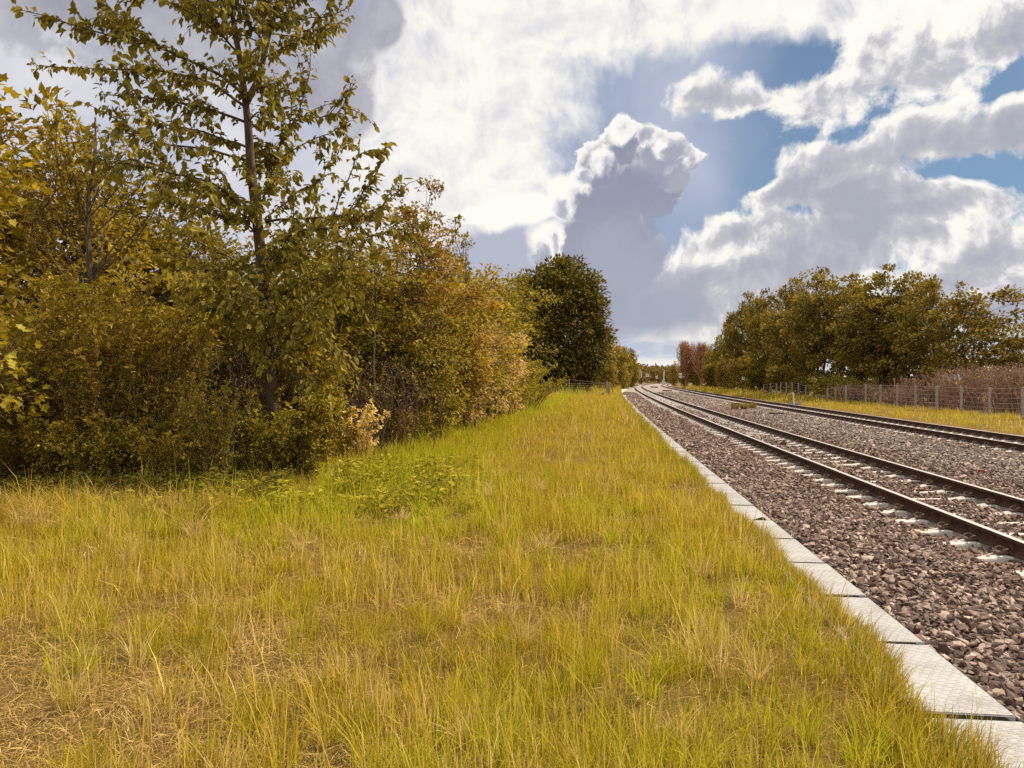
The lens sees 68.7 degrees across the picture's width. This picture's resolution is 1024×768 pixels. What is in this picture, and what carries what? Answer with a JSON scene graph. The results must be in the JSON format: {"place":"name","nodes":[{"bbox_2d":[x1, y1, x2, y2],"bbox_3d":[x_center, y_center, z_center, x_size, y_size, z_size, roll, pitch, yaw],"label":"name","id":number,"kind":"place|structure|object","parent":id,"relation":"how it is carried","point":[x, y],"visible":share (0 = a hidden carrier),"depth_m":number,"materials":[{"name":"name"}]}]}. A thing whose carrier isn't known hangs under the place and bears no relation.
{"place":"outdoors","nodes":[
{"label":"outdoors","id":0,"kind":"place"},
{"bbox_2d":[6,398,513,482],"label":"woodland floor","id":1,"kind":"structure","parent":0,"point":[235,447],"depth_m":17.22,"materials":[{"name":"brown plant"}]},
{"bbox_2d":[0,276,122,460],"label":"bush","id":2,"kind":"object","parent":1,"relation":"on","point":[82,285],"visible":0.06,"depth_m":13.14,"materials":[{"name":"green plant"}]},
{"bbox_2d":[0,82,151,402],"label":"woodland tree","id":3,"kind":"object","parent":1,"relation":"on","point":[20,228],"visible":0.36,"depth_m":15.46,"materials":[{"name":"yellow plant"}]},
{"bbox_2d":[0,258,158,440],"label":"twig shrub","id":4,"kind":"object","parent":1,"relation":"on","point":[42,321],"visible":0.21,"depth_m":12.14,"materials":[{"name":"green plant"}]},
{"bbox_2d":[11,103,185,337],"bbox_3d":[-8.350,-1.984,14.788,3.456,6.947,2.829,0,1,36],"label":"twiggy tree","id":5,"kind":"object","parent":1,"relation":"on","point":[75,184],"visible":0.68,"depth_m":14.31,"materials":[{"name":"green plant"}]},
{"bbox_2d":[0,110,221,370],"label":"woodland tree","id":6,"kind":"object","parent":1,"relation":"on","point":[100,214],"visible":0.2,"depth_m":16.91,"materials":[{"name":"green plant"}]},
{"bbox_2d":[0,137,245,393],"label":"woodland tree","id":7,"kind":"object","parent":1,"relation":"on","point":[146,203],"visible":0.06,"depth_m":18.44,"materials":[{"name":"green plant"}]},
{"bbox_2d":[4,184,258,423],"bbox_3d":[-9.363,-1.558,19.085,5.132,6.502,6.157,0,0,33],"label":"woodland tree","id":8,"kind":"object","parent":1,"relation":"on","point":[201,295],"visible":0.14,"depth_m":18.65,"materials":[{"name":"green plant"}]},
{"bbox_2d":[41,259,223,436],"bbox_3d":[-7.197,-0.344,14.525,3.027,4.019,2.982,0,0,12],"label":"bush","id":9,"kind":"object","parent":1,"relation":"on","point":[132,283],"visible":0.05,"depth_m":14.24,"materials":[{"name":"green plant"}]},
{"bbox_2d":[106,280,220,458],"bbox_3d":[-6.109,-0.121,13.171,2.103,3.422,2.220,0,0,21],"label":"twig shrub","id":10,"kind":"object","parent":1,"relation":"on","point":[204,352],"visible":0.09,"depth_m":13.12,"materials":[{"name":"green plant"}]},
{"bbox_2d":[100,199,285,433],"bbox_3d":[-8.245,-1.625,20.349,5.626,6.591,5.088,0,1,-36],"label":"woodland tree","id":11,"kind":"object","parent":1,"relation":"on","point":[230,241],"visible":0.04,"depth_m":19.92,"materials":[{"name":"green plant"}]},
{"bbox_2d":[10,0,436,471],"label":"tall tree","id":12,"kind":"object","parent":1,"relation":"on","point":[265,325],"visible":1,"depth_m":11.88,"materials":[{"name":"green plant"}]},
{"bbox_2d":[203,241,364,439],"bbox_3d":[-5.585,-0.878,18.555,4.012,5.083,4.813,0,0,-4],"label":"woodland tree","id":13,"kind":"object","parent":1,"relation":"on","point":[228,353],"visible":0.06,"depth_m":17.86,"materials":[{"name":"green plant"}]},
{"bbox_2d":[245,326,350,463],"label":"twig shrub","id":14,"kind":"object","parent":1,"relation":"on","point":[289,391],"visible":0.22,"depth_m":13.11,"materials":[{"name":"green plant"}]},
{"bbox_2d":[242,376,359,474],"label":"shrub","id":15,"kind":"object","parent":1,"relation":"on","point":[317,403],"visible":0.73,"depth_m":12.21,"materials":[{"name":"green plant"}]},
{"bbox_2d":[263,388,356,469],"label":"shrub","id":16,"kind":"object","parent":1,"relation":"on","point":[326,447],"visible":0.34,"depth_m":12.68,"materials":[{"name":"green plant"}]},
{"bbox_2d":[219,224,402,418],"bbox_3d":[-5.656,-1.477,20.980,4.804,6.223,4.962,0,0,23],"label":"woodland tree","id":17,"kind":"object","parent":1,"relation":"on","point":[235,242],"visible":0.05,"depth_m":20.47,"materials":[{"name":"green plant"}]},
{"bbox_2d":[276,337,353,447],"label":"twig shrub","id":18,"kind":"object","parent":1,"relation":"on","point":[341,379],"visible":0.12,"depth_m":14.08,"materials":[{"name":"green plant"}]},
{"bbox_2d":[245,275,410,446],"bbox_3d":[-4.312,-0.429,17.934,3.903,4.444,3.612,0,0,-24],"label":"bush","id":19,"kind":"object","parent":1,"relation":"on","point":[361,340],"visible":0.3,"depth_m":17.63,"materials":[{"name":"green plant"}]},
{"bbox_2d":[327,423,372,457],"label":"shrub","id":20,"kind":"object","parent":1,"relation":"on","point":[352,436],"visible":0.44,"depth_m":14.63,"materials":[{"name":"green plant"}]},
{"bbox_2d":[335,398,391,458],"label":"cream sapling","id":21,"kind":"object","parent":1,"relation":"on","point":[363,441],"visible":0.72,"depth_m":14.83,"materials":[{"name":"beige plant"}]},
{"bbox_2d":[279,230,453,417],"bbox_3d":[-3.914,-1.125,19.808,4.332,5.488,5.197,0,1,-42],"label":"woodland tree","id":22,"kind":"object","parent":1,"relation":"on","point":[401,278],"visible":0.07,"depth_m":19.13,"materials":[{"name":"green plant"}]},
{"bbox_2d":[348,219,399,435],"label":"pointed sapling","id":23,"kind":"object","parent":1,"relation":"on","point":[373,327],"visible":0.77,"depth_m":17.05,"materials":[{"name":"green plant"}]},
{"bbox_2d":[333,281,435,439],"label":"bush","id":24,"kind":"object","parent":1,"relation":"on","point":[397,335],"visible":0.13,"depth_m":18.69,"materials":[{"name":"green plant"}]},
{"bbox_2d":[347,342,440,440],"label":"bush","id":25,"kind":"object","parent":1,"relation":"on","point":[416,348],"visible":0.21,"depth_m":18.55,"materials":[{"name":"green plant"}]},
{"bbox_2d":[376,408,432,446],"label":"shrub","id":26,"kind":"object","parent":1,"relation":"on","point":[393,434],"visible":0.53,"depth_m":17.44,"materials":[{"name":"green plant"}]},
{"bbox_2d":[346,271,484,440],"bbox_3d":[-2.490,-0.514,19.348,3.693,4.543,3.991,0,0,-17],"label":"bush","id":27,"kind":"object","parent":1,"relation":"on","point":[422,342],"visible":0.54,"depth_m":18.69,"materials":[{"name":"green plant"}]},
{"bbox_2d":[379,198,456,374],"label":"pointed sapling","id":28,"kind":"object","parent":1,"relation":"on","point":[407,249],"visible":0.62,"depth_m":19.75,"materials":[{"name":"green plant"}]},
{"bbox_2d":[330,202,511,429],"bbox_3d":[-3.045,-1.677,21.993,5.058,6.677,5.216,0,0,-34],"label":"woodland tree","id":29,"kind":"object","parent":1,"relation":"on","point":[475,292],"visible":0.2,"depth_m":21.23,"materials":[{"name":"green plant"}]},
{"bbox_2d":[400,175,462,431],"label":"pointed sapling","id":30,"kind":"object","parent":1,"relation":"on","point":[445,291],"visible":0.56,"depth_m":20.43,"materials":[{"name":"green plant"}]},
{"bbox_2d":[401,256,522,402],"bbox_3d":[-2.355,-1.352,26.225,5.381,5.982,4.486,0,0,10],"label":"woodland tree","id":31,"kind":"object","parent":1,"relation":"on","point":[485,287],"visible":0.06,"depth_m":26.00,"materials":[{"name":"green plant"}]},
{"bbox_2d":[404,277,521,430],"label":"bush","id":32,"kind":"object","parent":1,"relation":"on","point":[477,376],"visible":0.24,"depth_m":22.05,"materials":[{"name":"green plant"}]},
{"bbox_2d":[431,254,534,414],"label":"woodland tree","id":33,"kind":"object","parent":1,"relation":"on","point":[505,298],"visible":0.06,"depth_m":32.27,"materials":[{"name":"green plant"}]},
{"bbox_2d":[442,298,527,418],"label":"bush","id":34,"kind":"object","parent":1,"relation":"on","point":[498,366],"visible":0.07,"depth_m":26.79,"materials":[{"name":"green plant"}]},
{"bbox_2d":[456,268,550,392],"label":"woodland tree","id":35,"kind":"object","parent":1,"relation":"on","point":[534,308],"visible":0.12,"depth_m":39.27,"materials":[{"name":"green plant"}]},
{"bbox_2d":[486,277,562,390],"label":"woodland tree","id":36,"kind":"object","parent":1,"relation":"on","point":[521,316],"visible":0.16,"depth_m":51.43,"materials":[{"name":"green plant"}]},
{"bbox_2d":[0,389,1023,767],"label":"grass bank","id":37,"kind":"structure","parent":0,"point":[828,744],"depth_m":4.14,"materials":[{"name":"green plant"}]},
{"bbox_2d":[0,427,42,488],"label":"shrub","id":38,"kind":"object","parent":37,"relation":"on","point":[5,456],"visible":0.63,"depth_m":10.65,"materials":[{"name":"green plant"}]},
{"bbox_2d":[0,73,57,413],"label":"maple","id":39,"kind":"object","parent":37,"relation":"on","point":[9,293],"visible":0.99,"depth_m":9.35,"materials":[{"name":"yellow plant"}]},
{"bbox_2d":[0,310,57,424],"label":"young maple","id":40,"kind":"object","parent":37,"relation":"on","point":[10,356],"visible":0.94,"depth_m":10.00,"materials":[{"name":"yellow plant"}]},
{"bbox_2d":[0,324,71,474],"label":"twig shrub","id":41,"kind":"object","parent":37,"relation":"on","point":[5,425],"visible":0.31,"depth_m":11.23,"materials":[{"name":"green plant"}]},
{"bbox_2d":[0,329,109,461],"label":"twig shrub","id":42,"kind":"object","parent":37,"relation":"on","point":[39,374],"visible":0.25,"depth_m":11.29,"materials":[{"name":"green plant"}]},
{"bbox_2d":[1,411,111,488],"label":"shrub","id":43,"kind":"object","parent":37,"relation":"on","point":[44,454],"visible":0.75,"depth_m":10.52,"materials":[{"name":"green plant"}]},
{"bbox_2d":[35,345,133,477],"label":"twig shrub","id":44,"kind":"object","parent":37,"relation":"on","point":[78,394],"visible":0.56,"depth_m":10.92,"materials":[{"name":"green plant"}]},
{"bbox_2d":[43,426,140,489],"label":"shrub","id":45,"kind":"object","parent":37,"relation":"on","point":[73,448],"visible":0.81,"depth_m":10.35,"materials":[{"name":"green plant"}]},
{"bbox_2d":[58,409,172,488],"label":"shrub","id":46,"kind":"object","parent":37,"relation":"on","point":[118,425],"visible":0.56,"depth_m":10.67,"materials":[{"name":"green plant"}]},
{"bbox_2d":[45,297,188,475],"bbox_3d":[-6.057,0.150,11.673,1.904,2.898,2.048,0,1,-43],"label":"twig shrub","id":47,"kind":"object","parent":37,"relation":"on","point":[96,349],"visible":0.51,"depth_m":11.26,"materials":[{"name":"green plant"}]},
{"bbox_2d":[68,291,226,469],"bbox_3d":[-5.756,0.062,11.866,2.168,3.067,2.015,0,0,-28],"label":"twig shrub","id":48,"kind":"object","parent":37,"relation":"on","point":[163,405],"visible":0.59,"depth_m":11.56,"materials":[{"name":"green plant"}]},
{"bbox_2d":[115,425,210,488],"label":"shrub","id":49,"kind":"object","parent":37,"relation":"on","point":[170,443],"visible":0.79,"depth_m":10.71,"materials":[{"name":"green plant"}]},
{"bbox_2d":[173,378,257,483],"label":"twig shrub","id":50,"kind":"object","parent":37,"relation":"on","point":[201,430],"visible":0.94,"depth_m":10.96,"materials":[{"name":"green plant"}]},
{"bbox_2d":[75,326,384,460],"bbox_3d":[-5.081,0.109,14.175,5.590,2.855,3.949,0,0,0],"label":"thicket","id":51,"kind":"object","parent":37,"relation":"on","point":[242,385],"visible":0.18,"depth_m":14.12,"materials":[{"name":"brown plant"}]},
{"bbox_2d":[0,453,489,517],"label":"ground plants","id":52,"kind":"object","parent":37,"relation":"on","point":[228,476],"visible":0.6,"depth_m":10.11,"materials":[{"name":"green plant"}]},
{"bbox_2d":[208,405,318,478],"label":"shrub","id":53,"kind":"object","parent":37,"relation":"on","point":[280,438],"visible":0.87,"depth_m":11.75,"materials":[{"name":"green plant"}]},
{"bbox_2d":[264,349,491,456],"bbox_3d":[-3.439,0.323,16.867,3.949,2.416,5.590,0,1,-36],"label":"thicket","id":54,"kind":"object","parent":37,"relation":"on","point":[357,394],"visible":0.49,"depth_m":16.15,"materials":[{"name":"brown plant"}]},
{"bbox_2d":[392,406,443,445],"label":"shrub","id":55,"kind":"object","parent":37,"relation":"on","point":[429,420],"visible":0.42,"depth_m":18.15,"materials":[{"name":"green plant"}]},
{"bbox_2d":[377,334,473,440],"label":"bush","id":56,"kind":"object","parent":37,"relation":"on","point":[449,401],"visible":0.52,"depth_m":18.79,"materials":[{"name":"green plant"}]},
{"bbox_2d":[438,214,475,425],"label":"pointed sapling","id":57,"kind":"object","parent":37,"relation":"on","point":[466,235],"visible":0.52,"depth_m":23.96,"materials":[{"name":"green plant"}]},
{"bbox_2d":[439,319,511,429],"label":"bush","id":58,"kind":"object","parent":37,"relation":"on","point":[476,413],"visible":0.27,"depth_m":22.99,"materials":[{"name":"green plant"}]},
{"bbox_2d":[439,296,536,419],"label":"bush","id":59,"kind":"object","parent":37,"relation":"on","point":[514,369],"visible":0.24,"depth_m":28.36,"materials":[{"name":"green plant"}]},
{"bbox_2d":[488,373,567,411],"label":"sprawling shrub","id":60,"kind":"object","parent":37,"relation":"on","point":[534,386],"visible":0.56,"depth_m":35.52,"materials":[{"name":"green plant"}]},
{"bbox_2d":[501,252,617,393],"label":"round tree","id":61,"kind":"object","parent":37,"relation":"on","point":[579,323],"visible":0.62,"depth_m":78.30,"materials":[{"name":"green plant"}]},
{"bbox_2d":[0,0,1023,378],"label":"sky","id":62,"kind":"structure","parent":0,"point":[699,155],"materials":[{"name":"white"}]},
{"bbox_2d":[622,383,1023,722],"bbox_3d":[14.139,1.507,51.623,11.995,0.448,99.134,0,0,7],"label":"ballast","id":63,"kind":"structure","parent":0,"point":[788,501],"depth_m":9.38,"materials":[{"name":"gravel"}]},
{"bbox_2d":[635,383,1023,560],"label":"rail","id":64,"kind":"object","parent":63,"relation":"on","point":[990,537],"visible":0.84,"depth_m":10.42,"materials":[{"name":"metal"}]},
{"bbox_2d":[642,383,1023,512],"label":"rail","id":65,"kind":"object","parent":63,"relation":"on","point":[1001,499],"visible":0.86,"depth_m":14.15,"materials":[{"name":"brown metal"}]},
{"bbox_2d":[656,432,1009,720],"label":"platform wall","id":66,"kind":"structure","parent":63,"relation":"on","point":[997,718],"depth_m":3.57,"materials":[{"name":"grey concrete"}]},
{"bbox_2d":[749,538,825,563],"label":"edging slab","id":67,"kind":"structure","parent":66,"relation":"on","point":[793,547],"depth_m":6.89,"materials":[{"name":"concrete"}]},
{"bbox_2d":[776,563,869,598],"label":"edging slab","id":68,"kind":"structure","parent":66,"relation":"on","point":[830,575],"depth_m":5.96,"materials":[{"name":"concrete"}]},
{"bbox_2d":[808,596,926,644],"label":"edging slab","id":69,"kind":"structure","parent":66,"relation":"on","point":[901,633],"depth_m":4.94,"materials":[{"name":"concrete"}]},
{"bbox_2d":[849,642,1022,722],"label":"edging slab","id":70,"kind":"structure","parent":66,"relation":"on","point":[954,686],"depth_m":3.90,"materials":[{"name":"concrete"}]},
{"bbox_2d":[923,718,1023,767],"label":"edging slab","id":71,"kind":"structure","parent":66,"relation":"on","point":[1001,728],"depth_m":3.35,"materials":[{"name":"concrete"}]},
{"bbox_2d":[661,383,1023,450],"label":"rail","id":72,"kind":"object","parent":63,"relation":"on","point":[1008,445],"visible":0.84,"depth_m":25.95,"materials":[{"name":"brown metal"}]},
{"bbox_2d":[667,383,1023,441],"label":"rail","id":73,"kind":"object","parent":63,"relation":"on","point":[981,432],"visible":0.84,"depth_m":30.16,"materials":[{"name":"brown metal"}]},
{"bbox_2d":[857,496,1011,510],"bbox_3d":[6.302,1.808,10.917,2.500,0.288,0.280,0,0,7],"label":"sleeper","id":74,"kind":"object","parent":63,"relation":"on","point":[882,502],"visible":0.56,"depth_m":10.91,"materials":[{"name":"concrete"}]},
{"bbox_2d":[871,504,1023,517],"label":"sleeper","id":75,"kind":"object","parent":63,"relation":"on","point":[899,510],"visible":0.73,"depth_m":10.27,"materials":[{"name":"concrete"}]},
{"bbox_2d":[977,546,1023,563],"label":"sleeper","id":76,"kind":"object","parent":63,"relation":"on","point":[1003,555],"visible":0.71,"depth_m":7.67,"materials":[{"name":"concrete"}]},
{"bbox_2d":[671,383,1023,435],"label":"verge","id":77,"kind":"structure","parent":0,"point":[945,424],"depth_m":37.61,"materials":[{"name":"green plant"}]},
{"bbox_2d":[674,340,694,386],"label":"red twiggy tree","id":78,"kind":"object","parent":77,"relation":"on","point":[685,356],"visible":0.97,"depth_m":149.48,"materials":[{"name":"orange plant"}]},
{"bbox_2d":[690,341,711,386],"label":"red twiggy tree","id":79,"kind":"object","parent":77,"relation":"on","point":[698,354],"visible":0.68,"depth_m":145.44,"materials":[{"name":"orange plant"}]},
{"bbox_2d":[713,354,736,389],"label":"tree","id":80,"kind":"object","parent":77,"relation":"on","point":[721,373],"visible":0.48,"depth_m":111.57,"materials":[{"name":"green plant"}]},
{"bbox_2d":[722,290,757,386],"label":"sycamore","id":81,"kind":"object","parent":77,"relation":"on","point":[734,337],"visible":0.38,"depth_m":107.37,"materials":[{"name":"green plant"}]},
{"bbox_2d":[725,352,754,390],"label":"tree","id":82,"kind":"object","parent":77,"relation":"on","point":[739,368],"visible":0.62,"depth_m":103.32,"materials":[{"name":"green plant"}]},
{"bbox_2d":[741,356,773,392],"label":"tree","id":83,"kind":"object","parent":77,"relation":"on","point":[755,378],"visible":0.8,"depth_m":91.52,"materials":[{"name":"green plant"}]},
{"bbox_2d":[742,288,793,390],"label":"sycamore","id":84,"kind":"object","parent":77,"relation":"on","point":[757,344],"visible":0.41,"depth_m":93.48,"materials":[{"name":"green plant"}]},
{"bbox_2d":[763,364,794,393],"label":"tree","id":85,"kind":"object","parent":77,"relation":"on","point":[777,380],"visible":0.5,"depth_m":83.69,"materials":[{"name":"green plant"}]},
{"bbox_2d":[759,276,828,393],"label":"sycamore","id":86,"kind":"object","parent":77,"relation":"on","point":[778,354],"visible":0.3,"depth_m":79.62,"materials":[{"name":"green plant"}]},
{"bbox_2d":[775,265,874,394],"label":"sycamore","id":87,"kind":"object","parent":77,"relation":"on","point":[800,340],"visible":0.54,"depth_m":71.38,"materials":[{"name":"green plant"}]},
{"bbox_2d":[809,372,861,400],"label":"green bush","id":88,"kind":"object","parent":77,"relation":"on","point":[824,380],"visible":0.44,"depth_m":58.94,"materials":[{"name":"green plant"}]},
{"bbox_2d":[809,272,891,387],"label":"sycamore","id":89,"kind":"object","parent":77,"relation":"on","point":[840,368],"visible":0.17,"depth_m":68.00,"materials":[{"name":"green plant"}]},
{"bbox_2d":[819,381,901,402],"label":"bramble thicket","id":90,"kind":"object","parent":77,"relation":"on","point":[852,389],"visible":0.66,"depth_m":54.73,"materials":[{"name":"brown plant"}]},
{"bbox_2d":[822,263,925,394],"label":"sycamore","id":91,"kind":"object","parent":77,"relation":"on","point":[866,303],"visible":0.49,"depth_m":61.39,"materials":[{"name":"green plant"}]},
{"bbox_2d":[862,270,965,400],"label":"sycamore","id":92,"kind":"object","parent":77,"relation":"on","point":[883,364],"visible":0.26,"depth_m":59.36,"materials":[{"name":"green plant"}]},
{"bbox_2d":[876,369,983,407],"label":"bramble thicket","id":93,"kind":"object","parent":77,"relation":"on","point":[920,401],"visible":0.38,"depth_m":46.02,"materials":[{"name":"brown plant"}]},
{"bbox_2d":[845,385,1023,419],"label":"wire fence","id":94,"kind":"object","parent":77,"relation":"on","point":[936,390],"visible":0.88,"depth_m":39.23,"materials":[{"name":"concrete"}]},
{"bbox_2d":[879,274,996,401],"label":"sycamore","id":95,"kind":"object","parent":77,"relation":"on","point":[931,287],"visible":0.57,"depth_m":54.50,"materials":[{"name":"green plant"}]},
{"bbox_2d":[918,366,1004,409],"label":"bramble thicket","id":96,"kind":"object","parent":77,"relation":"on","point":[937,383],"visible":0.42,"depth_m":42.63,"materials":[{"name":"brown plant"}]},
{"bbox_2d":[907,284,1023,402],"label":"sycamore","id":97,"kind":"object","parent":77,"relation":"on","point":[974,319],"visible":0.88,"depth_m":49.31,"materials":[{"name":"green plant"}]},
{"bbox_2d":[922,362,1023,410],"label":"bramble thicket","id":98,"kind":"object","parent":77,"relation":"on","point":[955,398],"visible":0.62,"depth_m":40.28,"materials":[{"name":"brown plant"}]},
{"bbox_2d":[966,364,1023,412],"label":"bramble thicket","id":99,"kind":"object","parent":77,"relation":"on","point":[1008,384],"visible":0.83,"depth_m":37.75,"materials":[{"name":"brown plant"}]},
{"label":"meadow","id":100,"kind":"structure","parent":0,"visible":0},
{"bbox_2d":[536,376,624,395],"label":"meadow grass","id":101,"kind":"structure","parent":100,"relation":"on","point":[600,391],"depth_m":74.73,"materials":[{"name":"plant"}]},
{"bbox_2d":[596,360,619,389],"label":"tree","id":102,"kind":"object","parent":100,"relation":"on","point":[608,375],"visible":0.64,"depth_m":91.39,"materials":[{"name":"green plant"}]},
{"bbox_2d":[611,338,630,387],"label":"tree","id":103,"kind":"object","parent":100,"relation":"on","point":[621,364],"visible":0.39,"depth_m":115.21,"materials":[{"name":"green plant"}]},
{"label":"ground","id":104,"kind":"structure","parent":0,"visible":0},
{"bbox_2d":[637,363,692,382],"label":"wood","id":105,"kind":"object","parent":104,"relation":"on","point":[653,371],"visible":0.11,"depth_m":387.79,"materials":[{"name":"green plant"}]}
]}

